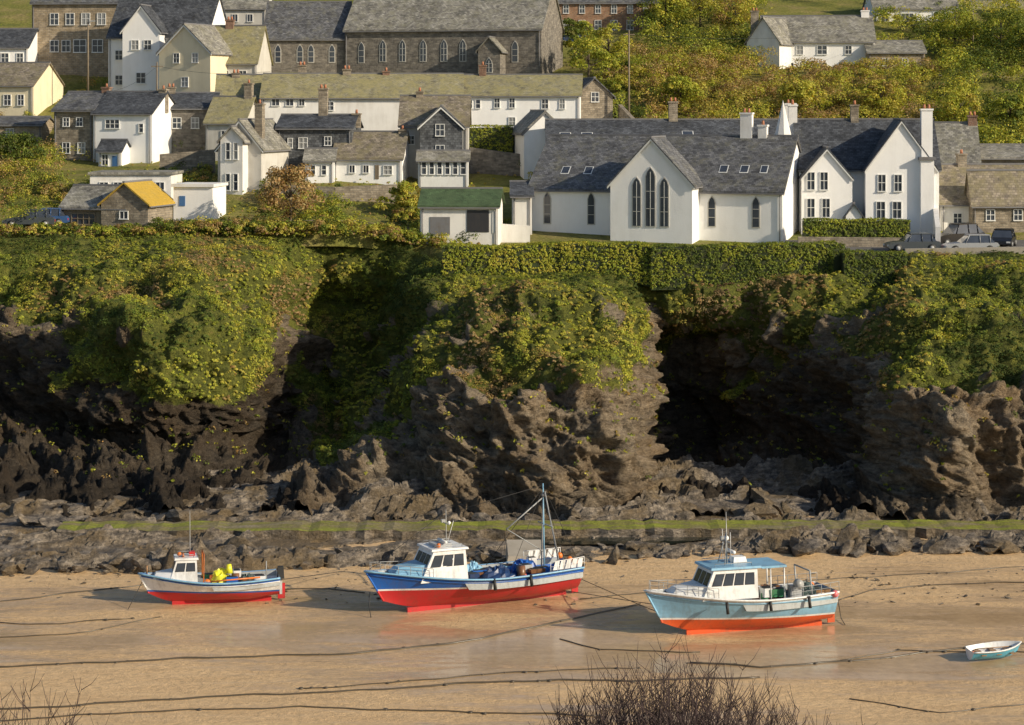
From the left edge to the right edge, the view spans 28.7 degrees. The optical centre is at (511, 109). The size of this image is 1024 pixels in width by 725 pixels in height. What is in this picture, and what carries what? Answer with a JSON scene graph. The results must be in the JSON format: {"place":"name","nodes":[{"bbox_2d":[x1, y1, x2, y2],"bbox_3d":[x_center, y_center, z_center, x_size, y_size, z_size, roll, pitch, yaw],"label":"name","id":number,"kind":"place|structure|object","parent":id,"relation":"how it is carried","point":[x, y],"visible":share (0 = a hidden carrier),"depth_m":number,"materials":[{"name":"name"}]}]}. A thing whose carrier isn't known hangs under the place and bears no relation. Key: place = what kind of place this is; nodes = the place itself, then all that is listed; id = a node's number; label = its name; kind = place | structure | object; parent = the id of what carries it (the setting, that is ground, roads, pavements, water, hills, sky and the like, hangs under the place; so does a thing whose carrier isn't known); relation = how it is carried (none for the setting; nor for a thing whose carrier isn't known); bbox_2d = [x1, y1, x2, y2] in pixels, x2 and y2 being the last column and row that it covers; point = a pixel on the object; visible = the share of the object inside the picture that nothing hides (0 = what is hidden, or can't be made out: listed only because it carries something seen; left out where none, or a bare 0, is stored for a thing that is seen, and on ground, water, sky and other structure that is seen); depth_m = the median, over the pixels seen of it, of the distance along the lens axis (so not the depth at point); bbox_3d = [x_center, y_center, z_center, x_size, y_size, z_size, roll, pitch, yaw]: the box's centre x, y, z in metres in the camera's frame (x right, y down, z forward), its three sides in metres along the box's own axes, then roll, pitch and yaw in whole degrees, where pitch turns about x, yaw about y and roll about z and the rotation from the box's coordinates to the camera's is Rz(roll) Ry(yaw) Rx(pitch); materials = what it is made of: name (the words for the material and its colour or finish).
{"place":"outdoors","nodes":[
{"label":"outdoors","id":0,"kind":"place"},
{"bbox_2d":[215,25,273,73],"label":"wing roof","id":1,"kind":"structure","parent":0,"point":[244,43],"depth_m":215.84,"materials":[{"name":"stone"}]},
{"bbox_2d":[0,235,1023,521],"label":"cliff face","id":2,"kind":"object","parent":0,"point":[622,479],"visible":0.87,"depth_m":135.99},
{"bbox_2d":[440,241,563,275],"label":"clifftop hedge","id":3,"kind":"object","parent":2,"relation":"on","point":[535,257],"visible":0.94,"depth_m":149.59,"materials":[{"name":"green plant"}]},
{"bbox_2d":[0,303,1022,496],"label":"cliff grass tufts","id":4,"kind":"object","parent":2,"relation":"on","point":[570,411],"visible":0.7,"depth_m":135.67,"materials":[{"name":"green plant"}]},
{"bbox_2d":[0,230,1023,465],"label":"cliff scrub","id":5,"kind":"object","parent":2,"relation":"on","point":[957,288],"visible":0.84,"depth_m":143.75,"materials":[{"name":"green plant"}]},
{"bbox_2d":[559,240,653,286],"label":"clifftop hedge","id":6,"kind":"object","parent":2,"relation":"on","point":[632,261],"visible":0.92,"depth_m":149.84,"materials":[{"name":"green plant"}]},
{"bbox_2d":[649,239,849,289],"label":"clifftop hedge","id":7,"kind":"object","parent":2,"relation":"on","point":[676,266],"visible":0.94,"depth_m":149.54,"materials":[{"name":"green plant"}]},
{"bbox_2d":[840,249,908,287],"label":"clifftop hedge","id":8,"kind":"object","parent":2,"relation":"on","point":[872,268],"visible":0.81,"depth_m":148.82,"materials":[{"name":"green plant"}]},
{"bbox_2d":[0,467,1023,724],"bbox_3d":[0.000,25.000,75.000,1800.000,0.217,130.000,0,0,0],"label":"beach sand","id":9,"kind":"structure","parent":0,"point":[310,619],"depth_m":92.64,"materials":[{"name":"sand"}]},
{"bbox_2d":[138,537,284,604],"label":"white and blue fishing boat","id":10,"kind":"object","parent":9,"relation":"on","point":[181,581],"visible":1,"depth_m":100.83,"materials":[{"name":"red paint"}]},
{"bbox_2d":[0,705,598,721],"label":"mooring rope","id":11,"kind":"object","parent":9,"relation":"on","point":[385,709],"visible":0.86,"depth_m":83.06,"materials":[{"name":"fabric"}]},
{"bbox_2d":[0,603,640,667],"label":"mooring rope","id":12,"kind":"object","parent":9,"relation":"on","point":[436,644],"visible":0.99,"depth_m":91.69,"materials":[{"name":"fabric"}]},
{"bbox_2d":[0,676,759,709],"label":"mooring rope","id":13,"kind":"object","parent":9,"relation":"on","point":[443,684],"visible":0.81,"depth_m":85.92,"materials":[{"name":"fabric"}]},
{"bbox_2d":[364,483,584,611],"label":"blue fishing boat","id":14,"kind":"object","parent":9,"relation":"on","point":[440,573],"visible":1,"depth_m":100.08,"materials":[{"name":"red paint"}]},
{"bbox_2d":[0,488,1023,574],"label":"shore boulders","id":15,"kind":"object","parent":9,"relation":"on","point":[761,506],"visible":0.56,"depth_m":112.96,"materials":[{"name":"stone"}]},
{"bbox_2d":[0,454,1023,573],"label":"shore rocks","id":16,"kind":"object","parent":9,"relation":"on","point":[777,480],"visible":0.34,"depth_m":120.48,"materials":[{"name":"stone"}]},
{"bbox_2d":[643,519,839,634],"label":"light blue fishing boat","id":17,"kind":"object","parent":9,"relation":"on","point":[726,594],"visible":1,"depth_m":95.14,"materials":[{"name":"paint"}]},
{"bbox_2d":[965,641,1021,659],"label":"blue rowing dinghy","id":18,"kind":"object","parent":9,"relation":"on","point":[993,649],"visible":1,"depth_m":91.07,"materials":[{"name":"paint"}]},
{"bbox_2d":[0,0,1023,263],"bbox_3d":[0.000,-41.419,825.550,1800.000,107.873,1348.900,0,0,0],"label":"hillside terrain","id":19,"kind":"structure","parent":0,"point":[14,12],"depth_m":215.01,"materials":[{"name":"green plant"}]},
{"bbox_2d":[0,33,36,61],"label":"walls","id":20,"kind":"structure","parent":19,"relation":"on","point":[30,54],"depth_m":222.00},
{"bbox_2d":[0,28,38,48],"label":"roof","id":21,"kind":"structure","parent":20,"relation":"on","point":[16,38],"depth_m":223.88,"materials":[{"name":"stone"}]},
{"bbox_2d":[0,130,48,174],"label":"garden tree","id":22,"kind":"object","parent":19,"relation":"on","point":[24,139],"visible":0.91,"depth_m":183.28,"materials":[{"name":"green plant"}]},
{"bbox_2d":[0,65,62,115],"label":"walls","id":23,"kind":"structure","parent":19,"relation":"on","point":[47,89],"depth_m":212.09,"materials":[{"name":"paint"}]},
{"bbox_2d":[0,62,65,115],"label":"roof","id":24,"kind":"structure","parent":23,"relation":"on","point":[21,74],"depth_m":213.66,"materials":[{"name":"stone"}]},
{"bbox_2d":[54,112,92,160],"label":"stone walls","id":25,"kind":"structure","parent":19,"relation":"on","point":[72,134],"depth_m":196.98,"materials":[{"name":"stone"}]},
{"bbox_2d":[51,91,104,160],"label":"stone roof","id":26,"kind":"structure","parent":25,"relation":"on","point":[78,101],"depth_m":198.19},
{"bbox_2d":[32,4,116,76],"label":"walls","id":27,"kind":"structure","parent":19,"relation":"on","point":[67,63],"depth_m":226.03,"materials":[{"name":"beige stone"}]},
{"bbox_2d":[50,13,105,52],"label":"windows","id":28,"kind":"structure","parent":27,"relation":"attached to","point":[79,45],"depth_m":225.93,"materials":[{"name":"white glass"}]},
{"bbox_2d":[58,179,175,226],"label":"orange roofed shed","id":29,"kind":"structure","parent":19,"relation":"on","point":[142,202],"depth_m":164.02,"materials":[{"name":"stone"}]},
{"bbox_2d":[93,97,173,162],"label":"white walls","id":30,"kind":"structure","parent":19,"relation":"on","point":[160,131],"depth_m":195.61,"materials":[{"name":"paint"}]},
{"bbox_2d":[90,91,175,162],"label":"roof","id":31,"kind":"structure","parent":30,"relation":"on","point":[129,102],"depth_m":196.88,"materials":[{"name":"stone"}]},
{"bbox_2d":[88,170,183,197],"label":"white outhouse","id":32,"kind":"structure","parent":19,"relation":"on","point":[163,180],"depth_m":173.00,"materials":[{"name":"paint"}]},
{"bbox_2d":[123,8,164,90],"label":"gable walls","id":33,"kind":"structure","parent":19,"relation":"on","point":[140,27],"depth_m":215.21,"materials":[{"name":"paint"}]},
{"bbox_2d":[108,0,225,90],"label":"walls","id":34,"kind":"structure","parent":19,"relation":"on","point":[115,67],"depth_m":217.71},
{"bbox_2d":[106,0,226,38],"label":"roof","id":35,"kind":"structure","parent":34,"relation":"on","point":[174,15],"depth_m":219.39,"materials":[{"name":"stone"}]},
{"bbox_2d":[160,149,214,173],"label":"stone garden wall","id":36,"kind":"structure","parent":19,"relation":"on","point":[190,159],"depth_m":185.80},
{"bbox_2d":[159,27,229,91],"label":"gable walls","id":37,"kind":"structure","parent":19,"relation":"on","point":[184,43],"depth_m":211.95,"materials":[{"name":"paint"}]},
{"bbox_2d":[156,23,232,55],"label":"gable roof","id":38,"kind":"structure","parent":37,"relation":"on","point":[209,39],"depth_m":213.03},
{"bbox_2d":[171,182,227,219],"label":"white garden shed","id":39,"kind":"structure","parent":19,"relation":"on","point":[192,200],"depth_m":167.05,"materials":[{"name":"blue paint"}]},
{"bbox_2d":[166,79,257,160],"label":"dark cottage","id":40,"kind":"structure","parent":19,"relation":"on","point":[202,121],"depth_m":199.89,"materials":[{"name":"stone"}]},
{"bbox_2d":[220,129,247,194],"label":"bay walls","id":41,"kind":"structure","parent":19,"relation":"on","point":[239,166],"depth_m":176.80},
{"bbox_2d":[222,0,273,24],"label":"blue grey cottage","id":42,"kind":"structure","parent":19,"relation":"on","point":[246,12],"depth_m":238.00,"materials":[{"name":"paint"}]},
{"bbox_2d":[218,123,287,191],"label":"walls","id":43,"kind":"structure","parent":19,"relation":"on","point":[259,162],"depth_m":177.79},
{"bbox_2d":[214,118,291,152],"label":"roof","id":44,"kind":"structure","parent":43,"relation":"on","point":[273,141],"depth_m":180.10,"materials":[{"name":"stone"}]},
{"bbox_2d":[0,23,532,246],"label":"garden shrubs","id":45,"kind":"object","parent":19,"relation":"on","point":[400,231],"visible":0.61,"depth_m":162.15,"materials":[{"name":"green plant"}]},
{"bbox_2d":[256,163,324,219],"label":"garden tree","id":46,"kind":"object","parent":19,"relation":"on","point":[275,176],"visible":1,"depth_m":162.38,"materials":[{"name":"brown plant"}]},
{"bbox_2d":[275,84,363,182],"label":"black slate cottage","id":47,"kind":"structure","parent":19,"relation":"on","point":[310,138],"depth_m":184.04,"materials":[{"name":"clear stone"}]},
{"bbox_2d":[261,184,396,202],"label":"stone garden wall","id":48,"kind":"structure","parent":19,"relation":"on","point":[358,193],"depth_m":175.26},
{"bbox_2d":[333,125,410,184],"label":"white cottage","id":49,"kind":"structure","parent":19,"relation":"on","point":[376,156],"depth_m":182.21,"materials":[{"name":"paint"}]},
{"bbox_2d":[215,62,582,129],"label":"terrace","id":50,"kind":"structure","parent":19,"relation":"on","point":[497,99],"depth_m":201.20,"materials":[{"name":"paint"}]},
{"bbox_2d":[388,180,420,216],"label":"garden tree","id":51,"kind":"object","parent":19,"relation":"on","point":[404,188],"visible":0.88,"depth_m":171.40,"materials":[{"name":"green plant"}]},
{"bbox_2d":[264,0,564,73],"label":"stone church","id":52,"kind":"structure","parent":19,"relation":"on","point":[426,36],"depth_m":227.72,"materials":[{"name":"stone"}]},
{"bbox_2d":[358,39,517,62],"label":"nave windows","id":53,"kind":"structure","parent":52,"relation":"in","point":[402,46],"depth_m":226.40,"materials":[{"name":"white glass"}]},
{"bbox_2d":[400,128,468,178],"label":"walls","id":54,"kind":"structure","parent":19,"relation":"on","point":[412,167],"depth_m":186.00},
{"bbox_2d":[398,94,471,148],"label":"roof","id":55,"kind":"structure","parent":54,"relation":"on","point":[414,112],"depth_m":187.96,"materials":[{"name":"stone"}]},
{"bbox_2d":[420,107,462,148],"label":"gable walls","id":56,"kind":"structure","parent":19,"relation":"on","point":[452,138],"depth_m":183.50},
{"bbox_2d":[418,162,468,187],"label":"conservatory walls","id":57,"kind":"structure","parent":19,"relation":"on","point":[443,180],"depth_m":181.80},
{"bbox_2d":[416,149,470,187],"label":"conservatory roof","id":58,"kind":"structure","parent":57,"relation":"on","point":[443,155],"depth_m":182.31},
{"bbox_2d":[417,187,504,264],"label":"green roofed garage","id":59,"kind":"structure","parent":19,"relation":"on","point":[452,211],"depth_m":160.06,"materials":[{"name":"paint"}]},
{"bbox_2d":[430,210,494,234],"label":"main windows","id":60,"kind":"structure","parent":59,"relation":"in","point":[477,220],"depth_m":159.88,"materials":[{"name":"glass"}]},
{"bbox_2d":[469,124,513,152],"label":"garden hedge","id":61,"kind":"object","parent":19,"relation":"on","point":[495,137],"visible":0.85,"depth_m":191.31,"materials":[{"name":"green plant"}]},
{"bbox_2d":[469,147,519,175],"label":"stone garden wall","id":62,"kind":"structure","parent":19,"relation":"on","point":[484,161],"depth_m":189.27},
{"bbox_2d":[512,109,552,178],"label":"white gable outbuilding","id":63,"kind":"structure","parent":19,"relation":"on","point":[528,134],"depth_m":186.91,"materials":[{"name":"paint"}]},
{"bbox_2d":[564,34,620,76],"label":"broadleaf tree","id":64,"kind":"object","parent":19,"relation":"on","point":[588,43],"visible":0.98,"depth_m":221.30,"materials":[{"name":"green plant"}]},
{"bbox_2d":[581,79,612,117],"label":"walls","id":65,"kind":"structure","parent":19,"relation":"on","point":[602,107],"depth_m":205.03,"materials":[{"name":"stone"}]},
{"bbox_2d":[581,21,633,77],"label":"broadleaf tree","id":66,"kind":"object","parent":19,"relation":"on","point":[618,46],"visible":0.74,"depth_m":225.24,"materials":[{"name":"green plant"}]},
{"bbox_2d":[558,0,658,30],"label":"red stone terrace","id":67,"kind":"structure","parent":19,"relation":"on","point":[597,14],"depth_m":250.00,"materials":[{"name":"stone"}]},
{"bbox_2d":[610,141,698,243],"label":"gable walls","id":68,"kind":"structure","parent":19,"relation":"on","point":[683,227],"depth_m":162.99,"materials":[{"name":"paint"}]},
{"bbox_2d":[632,167,668,226],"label":"gable windows","id":69,"kind":"structure","parent":68,"relation":"in","point":[650,198],"depth_m":162.94,"materials":[{"name":"glass"}]},
{"bbox_2d":[606,135,702,189],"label":"gable roof","id":70,"kind":"structure","parent":68,"relation":"on","point":[667,149],"depth_m":163.59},
{"bbox_2d":[532,144,798,242],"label":"walls","id":71,"kind":"structure","parent":19,"relation":"on","point":[733,216],"depth_m":164.27,"materials":[{"name":"paint"}]},
{"bbox_2d":[543,192,759,227],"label":"windows","id":72,"kind":"structure","parent":71,"relation":"attached to","point":[591,211],"depth_m":167.01,"materials":[{"name":"grey glass"}]},
{"bbox_2d":[528,134,801,240],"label":"roof","id":73,"kind":"structure","parent":71,"relation":"on","point":[731,164],"depth_m":168.41,"materials":[{"name":"stone"}]},
{"bbox_2d":[657,75,701,114],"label":"broadleaf tree","id":74,"kind":"object","parent":19,"relation":"on","point":[683,84],"visible":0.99,"depth_m":213.23,"materials":[{"name":"green plant"}]},
{"bbox_2d":[707,0,766,31],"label":"broadleaf tree","id":75,"kind":"object","parent":19,"relation":"on","point":[737,6],"visible":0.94,"depth_m":244.19,"materials":[{"name":"green plant"}]},
{"bbox_2d":[747,19,790,68],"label":"gable walls","id":76,"kind":"structure","parent":19,"relation":"on","point":[783,56],"depth_m":232.82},
{"bbox_2d":[744,16,793,45],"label":"gable roof","id":77,"kind":"structure","parent":76,"relation":"on","point":[778,26],"depth_m":233.72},
{"bbox_2d":[602,40,948,117],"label":"golden shrubs","id":78,"kind":"object","parent":19,"relation":"on","point":[665,68],"visible":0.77,"depth_m":219.44,"materials":[{"name":"green plant"}]},
{"bbox_2d":[776,77,827,117],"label":"broadleaf tree","id":79,"kind":"object","parent":19,"relation":"on","point":[799,94],"visible":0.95,"depth_m":210.98,"materials":[{"name":"green plant"}]},
{"bbox_2d":[584,0,1023,142],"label":"hillside shrubs","id":80,"kind":"object","parent":19,"relation":"on","point":[950,55],"visible":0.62,"depth_m":232.46,"materials":[{"name":"green plant"}]},
{"bbox_2d":[791,43,874,66],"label":"walls","id":81,"kind":"structure","parent":19,"relation":"on","point":[836,54],"depth_m":233.89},
{"bbox_2d":[760,15,876,42],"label":"roof","id":82,"kind":"structure","parent":81,"relation":"on","point":[802,28],"depth_m":235.69,"materials":[{"name":"stone"}]},
{"bbox_2d":[798,237,900,246],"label":"stone garden wall","id":83,"kind":"structure","parent":19,"relation":"on","point":[863,241],"depth_m":159.80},
{"bbox_2d":[801,216,910,237],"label":"garden hedge","id":84,"kind":"object","parent":19,"relation":"on","point":[871,227],"visible":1,"depth_m":160.97,"materials":[{"name":"green plant"}]},
{"bbox_2d":[787,100,941,234],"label":"white gabled villa","id":85,"kind":"object","parent":19,"relation":"on","point":[854,166],"visible":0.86,"depth_m":166.34,"materials":[{"name":"paint"}]},
{"bbox_2d":[806,172,830,217],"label":"windows","id":86,"kind":"structure","parent":85,"relation":"in","point":[811,175],"depth_m":166.37,"materials":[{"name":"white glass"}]},
{"bbox_2d":[876,174,902,218],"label":"windows","id":87,"kind":"structure","parent":85,"relation":"in","point":[880,205],"depth_m":165.60,"materials":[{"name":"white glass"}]},
{"bbox_2d":[856,79,907,117],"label":"broadleaf tree","id":88,"kind":"object","parent":19,"relation":"on","point":[885,88],"visible":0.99,"depth_m":211.46,"materials":[{"name":"green plant"}]},
{"bbox_2d":[786,240,1023,252],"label":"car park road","id":89,"kind":"structure","parent":19,"relation":"on","point":[1019,243],"depth_m":159.34,"materials":[{"name":"asphalt"}]},
{"bbox_2d":[883,232,940,251],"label":"parked car","id":90,"kind":"object","parent":89,"relation":"on","point":[917,240],"visible":0.84,"depth_m":156.26,"materials":[{"name":"grey paint"}]},
{"bbox_2d":[862,0,1023,21],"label":"white bungalow","id":91,"kind":"object","parent":19,"relation":"on","point":[915,6],"visible":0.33,"depth_m":255.49,"materials":[{"name":"paint"}]},
{"bbox_2d":[928,5,982,48],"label":"broadleaf tree","id":92,"kind":"object","parent":19,"relation":"on","point":[948,24],"visible":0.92,"depth_m":239.03,"materials":[{"name":"green plant"}]},
{"bbox_2d":[932,90,987,122],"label":"broadleaf tree","id":93,"kind":"object","parent":19,"relation":"on","point":[953,103],"visible":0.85,"depth_m":204.97,"materials":[{"name":"green plant"}]},
{"bbox_2d":[905,247,1023,254],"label":"roadside wall","id":94,"kind":"structure","parent":19,"relation":"on","point":[975,250],"depth_m":153.35,"materials":[{"name":"stone"}]},
{"bbox_2d":[939,149,1023,232],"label":"stone cottage","id":95,"kind":"structure","parent":19,"relation":"on","point":[987,197],"depth_m":168.60,"materials":[{"name":"stone"}]},
{"bbox_2d":[970,6,1023,60],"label":"broadleaf tree","id":96,"kind":"object","parent":19,"relation":"on","point":[990,28],"visible":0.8,"depth_m":235.32,"materials":[{"name":"green plant"}]},
{"bbox_2d":[981,160,1023,162],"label":"side walls","id":97,"kind":"structure","parent":19,"relation":"on","point":[1002,161],"depth_m":184.00,"materials":[{"name":"stone"}]},
{"bbox_2d":[980,143,1023,159],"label":"side roof","id":98,"kind":"structure","parent":97,"relation":"on","point":[1001,151],"depth_m":185.38,"materials":[{"name":"stone"}]},
{"bbox_2d":[982,90,1023,128],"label":"broadleaf tree","id":99,"kind":"object","parent":19,"relation":"on","point":[1016,100],"visible":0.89,"depth_m":205.27,"materials":[{"name":"green plant"}]},
{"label":"rear walls","id":100,"kind":"object","parent":19,"relation":"on","visible":0},
{"bbox_2d":[545,118,778,140],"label":"roof","id":101,"kind":"structure","parent":100,"relation":"on","point":[640,126],"depth_m":184.51,"materials":[{"name":"stone"}]},
{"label":"main walls","id":102,"kind":"object","parent":19,"relation":"on","visible":0},
{"bbox_2d":[934,121,980,162],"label":"roof","id":103,"kind":"structure","parent":102,"relation":"on","point":[953,137],"depth_m":183.90,"materials":[{"name":"stone"}]},
{"bbox_2d":[56,519,1023,540],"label":"causeway path","id":104,"kind":"structure","parent":0,"point":[436,529],"depth_m":116.70,"materials":[{"name":"concrete"}]},
{"bbox_2d":[513,537,716,543],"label":"tide pool","id":105,"kind":"structure","parent":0,"point":[624,540],"depth_m":115.03,"materials":[{"name":"grey liquid"}]},
{"bbox_2d":[864,40,926,67],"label":"wing roof","id":106,"kind":"structure","parent":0,"point":[898,47],"depth_m":232.78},
{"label":"foreground hillside","id":107,"kind":"structure","parent":0,"visible":0},
{"bbox_2d":[0,666,109,724],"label":"bare bush","id":108,"kind":"object","parent":107,"relation":"on","point":[50,713],"visible":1,"depth_m":34.60,"materials":[{"name":"brown plant"}]},
{"bbox_2d":[528,627,827,724],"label":"bare bush","id":109,"kind":"object","parent":107,"relation":"on","point":[656,712],"visible":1,"depth_m":34.07,"materials":[{"name":"brown plant"}]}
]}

